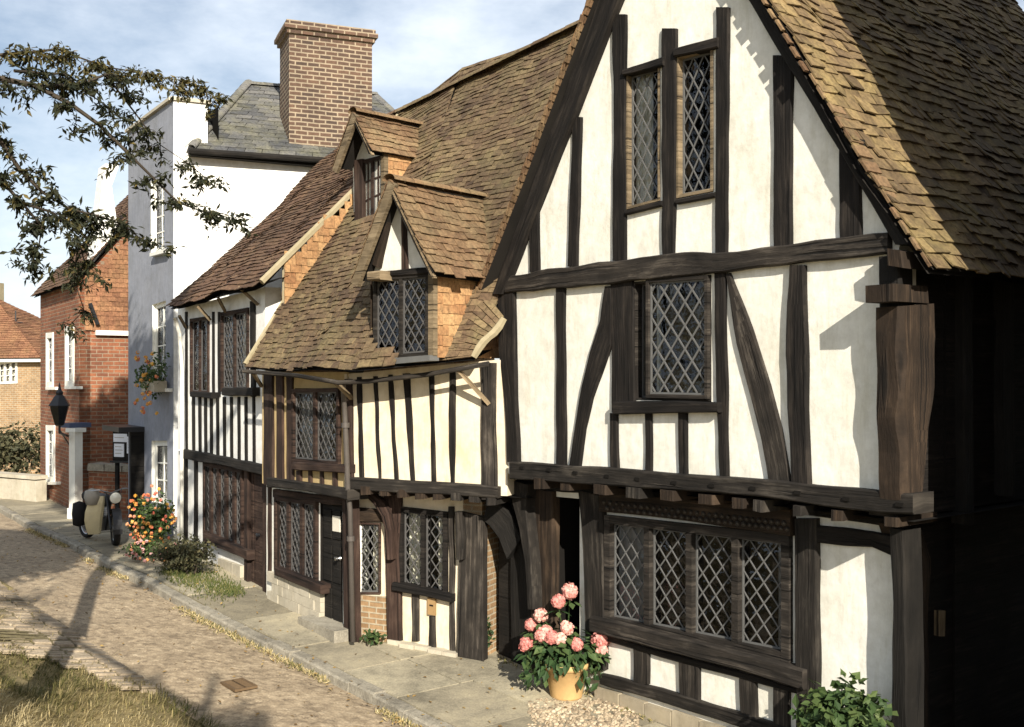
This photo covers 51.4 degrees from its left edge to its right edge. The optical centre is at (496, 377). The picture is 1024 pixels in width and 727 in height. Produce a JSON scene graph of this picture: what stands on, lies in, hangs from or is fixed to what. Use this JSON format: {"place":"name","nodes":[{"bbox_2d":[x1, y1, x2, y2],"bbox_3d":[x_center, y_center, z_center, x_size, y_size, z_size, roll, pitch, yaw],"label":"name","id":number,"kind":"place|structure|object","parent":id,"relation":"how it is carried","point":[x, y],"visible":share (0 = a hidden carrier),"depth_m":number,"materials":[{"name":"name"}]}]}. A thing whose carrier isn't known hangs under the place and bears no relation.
{"place":"outdoors","nodes":[
{"label":"outdoors","id":0,"kind":"place"},
{"bbox_2d":[0,473,232,726],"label":"ground","id":1,"kind":"structure","parent":0,"point":[118,716],"depth_m":10.51,"materials":[{"name":"plant"}]},
{"bbox_2d":[0,283,39,473],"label":"brick cottage","id":2,"kind":"structure","parent":1,"relation":"on","point":[20,365],"depth_m":36.36,"materials":[{"name":"orange brick"}]},
{"bbox_2d":[0,362,17,383],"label":"window","id":3,"kind":"structure","parent":2,"relation":"in","point":[8,370],"depth_m":36.43,"materials":[{"name":"white paint"}]},
{"bbox_2d":[30,164,127,518],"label":"brick house","id":4,"kind":"structure","parent":1,"relation":"on","point":[91,376],"depth_m":25.02,"materials":[{"name":"red brick"}]},
{"bbox_2d":[46,332,53,386],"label":"window","id":5,"kind":"structure","parent":4,"relation":"in","point":[49,336],"depth_m":27.81,"materials":[{"name":"white paint"}]},
{"bbox_2d":[46,425,54,481],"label":"window","id":6,"kind":"structure","parent":4,"relation":"in","point":[50,429],"depth_m":27.81,"materials":[{"name":"white paint"}]},
{"bbox_2d":[48,382,69,445],"bbox_3d":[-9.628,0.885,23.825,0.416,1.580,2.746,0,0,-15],"label":"wall lantern","id":7,"kind":"object","parent":4,"relation":"attached to","point":[59,404],"depth_m":22.64,"materials":[{"name":"black metal"}]},
{"bbox_2d":[65,326,73,385],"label":"window","id":8,"kind":"structure","parent":4,"relation":"in","point":[69,345],"depth_m":25.75,"materials":[{"name":"white paint"}]},
{"bbox_2d":[0,583,158,695],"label":"brick strip","id":9,"kind":"object","parent":1,"relation":"on","point":[57,647],"visible":0.96,"depth_m":12.21,"materials":[{"name":"beige brick"}]},
{"bbox_2d":[87,462,127,519],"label":"yard wall","id":10,"kind":"structure","parent":1,"relation":"on","point":[101,475],"depth_m":23.80,"materials":[{"name":"red brick"}]},
{"bbox_2d":[110,432,127,507],"bbox_3d":[-8.051,2.188,22.971,0.626,2.249,0.160,0,0,18],"label":"notice board","id":11,"kind":"object","parent":1,"relation":"on","point":[120,447],"visible":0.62,"depth_m":22.98,"materials":[{"name":"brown wood"}]},
{"bbox_2d":[0,41,257,343],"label":"street tree","id":12,"kind":"object","parent":1,"relation":"on","point":[73,218],"visible":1,"depth_m":8.72,"materials":[{"name":"green plant"}]},
{"bbox_2d":[0,505,453,726],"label":"kerb","id":13,"kind":"structure","parent":1,"relation":"on","point":[367,692],"depth_m":13.16,"materials":[{"name":"stone"}]},
{"bbox_2d":[102,19,394,540],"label":"rendered house","id":14,"kind":"structure","parent":1,"relation":"on","point":[262,149],"depth_m":20.77,"materials":[{"name":"white paint"}]},
{"bbox_2d":[133,348,170,414],"bbox_3d":[-6.491,0.068,19.965,0.490,1.239,1.503,0,0,-34],"label":"window box","id":15,"kind":"object","parent":14,"relation":"attached to","point":[151,384],"visible":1,"depth_m":19.74,"materials":[{"name":"stone"}]},
{"bbox_2d":[154,180,163,251],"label":"window","id":16,"kind":"structure","parent":14,"relation":"in","point":[156,216],"depth_m":20.81,"materials":[{"name":"white paint"}]},
{"bbox_2d":[155,302,165,380],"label":"window","id":17,"kind":"structure","parent":14,"relation":"in","point":[162,305],"depth_m":20.72,"materials":[{"name":"white paint"}]},
{"bbox_2d":[155,441,166,501],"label":"window","id":18,"kind":"structure","parent":14,"relation":"in","point":[163,444],"depth_m":20.63,"materials":[{"name":"white paint"}]},
{"bbox_2d":[166,93,494,592],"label":"close studded house","id":19,"kind":"structure","parent":1,"relation":"on","point":[221,496],"depth_m":16.71,"materials":[{"name":"brown wood"}]},
{"bbox_2d":[190,316,209,391],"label":"window","id":20,"kind":"structure","parent":19,"relation":"in","point":[200,326],"depth_m":17.60,"materials":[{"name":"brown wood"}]},
{"bbox_2d":[203,462,243,545],"bbox_3d":[-4.307,2.011,16.934,0.150,1.232,1.717,0,0,-35],"label":"window","id":21,"kind":"structure","parent":19,"relation":"in","point":[226,484],"depth_m":16.75,"materials":[{"name":"brown wood"}]},
{"bbox_2d":[220,307,248,391],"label":"window","id":22,"kind":"structure","parent":19,"relation":"in","point":[237,315],"depth_m":16.31,"materials":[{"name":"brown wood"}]},
{"bbox_2d":[251,472,262,586],"bbox_3d":[-3.600,2.328,15.890,0.140,1.843,0.629,0,0,-35],"label":"door","id":23,"kind":"structure","parent":19,"relation":"in","point":[256,479],"depth_m":15.85,"materials":[{"name":"brown wood"}]},
{"bbox_2d":[242,20,578,661],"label":"jettied cottage","id":24,"kind":"structure","parent":1,"relation":"on","point":[390,513],"depth_m":12.93,"materials":[{"name":"brown wood"}]},
{"bbox_2d":[274,496,318,580],"bbox_3d":[-2.680,2.181,14.449,0.150,1.151,1.281,0,0,-36],"label":"window","id":25,"kind":"structure","parent":24,"relation":"in","point":[301,518],"depth_m":14.36,"materials":[{"name":"brown wood"}]},
{"bbox_2d":[291,388,341,463],"bbox_3d":[-2.264,0.621,13.599,0.150,0.997,1.304,0,0,-36],"label":"window","id":26,"kind":"structure","parent":24,"relation":"in","point":[310,408],"depth_m":13.57,"materials":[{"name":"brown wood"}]},
{"bbox_2d":[322,504,342,621],"bbox_3d":[-2.097,2.418,13.659,0.190,1.651,0.602,0,0,-36],"label":"door","id":27,"kind":"structure","parent":24,"relation":"in","point":[332,550],"depth_m":13.63,"materials":[{"name":"brown wood"}]},
{"bbox_2d":[360,522,380,593],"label":"window","id":28,"kind":"structure","parent":24,"relation":"in","point":[376,531],"depth_m":13.24,"materials":[{"name":"grey wood"}]},
{"bbox_2d":[399,506,448,591],"bbox_3d":[-0.862,2.114,12.902,0.681,1.084,0.140,0,0,26],"label":"window","id":29,"kind":"structure","parent":24,"relation":"in","point":[418,555],"depth_m":12.89,"materials":[{"name":"brown wood"}]},
{"bbox_2d":[474,0,1023,726],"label":"timbered house","id":30,"kind":"structure","parent":1,"relation":"on","point":[754,268],"depth_m":9.61,"materials":[{"name":"white paint"}]},
{"bbox_2d":[626,68,659,209],"bbox_3d":[1.477,-2.341,10.400,0.133,1.350,0.455,0,0,-38],"label":"window","id":31,"kind":"structure","parent":30,"relation":"in","point":[644,90],"depth_m":10.50,"materials":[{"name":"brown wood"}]},
{"bbox_2d":[634,275,710,400],"bbox_3d":[1.722,-0.363,10.124,0.171,1.158,0.976,0,0,-38],"label":"window","id":32,"kind":"structure","parent":30,"relation":"in","point":[639,287],"depth_m":10.46,"materials":[{"name":"brown wood"}]},
{"bbox_2d":[676,50,713,198],"bbox_3d":[1.877,-2.362,9.877,0.112,1.343,0.445,0,0,-38],"label":"window","id":33,"kind":"structure","parent":30,"relation":"in","point":[681,156],"depth_m":9.96,"materials":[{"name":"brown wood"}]},
{"bbox_2d":[604,514,792,662],"bbox_3d":[1.923,1.995,10.344,0.160,1.214,2.333,0,0,-38],"label":"window","id":34,"kind":"structure","parent":30,"relation":"in","point":[632,548],"depth_m":10.30,"materials":[{"name":"brown wood"}]},
{"bbox_2d":[0,513,410,726],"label":"road","id":35,"kind":"structure","parent":0,"point":[211,658],"depth_m":12.88,"materials":[{"name":"brown stone"}]},
{"bbox_2d":[220,678,257,691],"bbox_3d":[-2.792,3.333,11.536,0.260,0.028,0.384,0,0,-38],"label":"drain cover","id":36,"kind":"object","parent":35,"relation":"on","point":[238,684],"visible":1,"depth_m":11.50,"materials":[{"name":"metal"}]},
{"bbox_2d":[25,527,652,726],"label":"kerb weeds","id":37,"kind":"object","parent":35,"relation":"on","point":[213,624],"visible":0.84,"depth_m":13.01,"materials":[{"name":"green plant"}]},
{"bbox_2d":[0,498,671,726],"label":"pavement","id":38,"kind":"structure","parent":0,"point":[443,686],"depth_m":12.32,"materials":[{"name":"grey stone"}]},
{"bbox_2d":[0,420,39,473],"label":"hedge bush","id":39,"kind":"object","parent":38,"relation":"on","point":[17,453],"visible":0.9,"depth_m":30.32,"materials":[{"name":"green plant"}]},
{"bbox_2d":[0,471,47,501],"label":"garden wall","id":40,"kind":"structure","parent":38,"relation":"on","point":[23,486],"depth_m":27.24,"materials":[{"name":"stone"}]},
{"bbox_2d":[72,488,127,545],"bbox_3d":[-7.346,2.509,19.534,1.968,1.030,0.761,0,0,35],"label":"motorcycle","id":41,"kind":"object","parent":38,"relation":"on","point":[94,513],"visible":1,"depth_m":19.21,"materials":[{"name":"metal"}]},
{"bbox_2d":[118,537,175,562],"bbox_3d":[-5.647,2.833,17.484,1.077,0.418,0.665,0,0,-24],"label":"flower clump","id":42,"kind":"object","parent":38,"relation":"on","point":[139,549],"visible":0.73,"depth_m":17.39,"materials":[{"name":"pink plant"}]},
{"bbox_2d":[126,484,176,542],"bbox_3d":[-6.108,2.482,18.968,0.912,1.182,0.793,0,0,0],"label":"flower bush","id":43,"kind":"object","parent":38,"relation":"on","point":[153,522],"visible":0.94,"depth_m":18.80,"materials":[{"name":"orange plant"}]},
{"bbox_2d":[147,533,218,575],"bbox_3d":[-4.780,2.719,16.304,1.170,0.673,1.087,0,0,0],"label":"shrub","id":44,"kind":"object","parent":38,"relation":"on","point":[185,555],"visible":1,"depth_m":16.22,"materials":[{"name":"green plant"}]},
{"bbox_2d":[155,560,248,607],"bbox_3d":[-4.543,3.035,16.223,1.089,0.194,3.898,0,0,-27],"label":"grass tuft","id":45,"kind":"object","parent":38,"relation":"on","point":[230,588],"visible":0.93,"depth_m":15.76,"materials":[{"name":"green plant"}]},
{"bbox_2d":[0,524,585,726],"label":"fallen leaves","id":46,"kind":"object","parent":38,"relation":"on","point":[234,631],"visible":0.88,"depth_m":13.00,"materials":[{"name":"brown plant"}]},
{"bbox_2d":[359,628,387,645],"bbox_3d":[-1.506,3.171,12.975,0.323,0.236,0.249,0,0,45],"label":"weed","id":47,"kind":"object","parent":38,"relation":"on","point":[373,637],"visible":1,"depth_m":12.94,"materials":[{"name":"green plant"}]},
{"bbox_2d":[487,617,495,646],"bbox_3d":[-0.160,3.075,12.684,0.331,0.515,0.321,0,0,0],"label":"seedling","id":48,"kind":"object","parent":38,"relation":"on","point":[489,637],"visible":0.21,"depth_m":12.63,"materials":[{"name":"green plant"}]},
{"bbox_2d":[514,582,610,700],"bbox_3d":[0.715,2.778,11.287,1.076,1.213,0.706,0,0,0],"label":"potted hydrangea","id":49,"kind":"object","parent":38,"relation":"on","point":[561,672],"visible":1,"depth_m":11.13,"materials":[{"name":"plant"}]},
{"bbox_2d":[527,697,639,726],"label":"cobble patch","id":50,"kind":"object","parent":38,"relation":"on","point":[545,716],"visible":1,"depth_m":10.71,"materials":[{"name":"beige stone"}]},
{"bbox_2d":[788,668,898,726],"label":"broadleaf shrub","id":51,"kind":"object","parent":38,"relation":"on","point":[826,708],"visible":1,"depth_m":8.40,"materials":[{"name":"green plant"}]},
{"bbox_2d":[0,0,1023,359],"label":"sky","id":52,"kind":"structure","parent":0,"point":[419,45],"materials":[{"name":"blue"}]}
]}

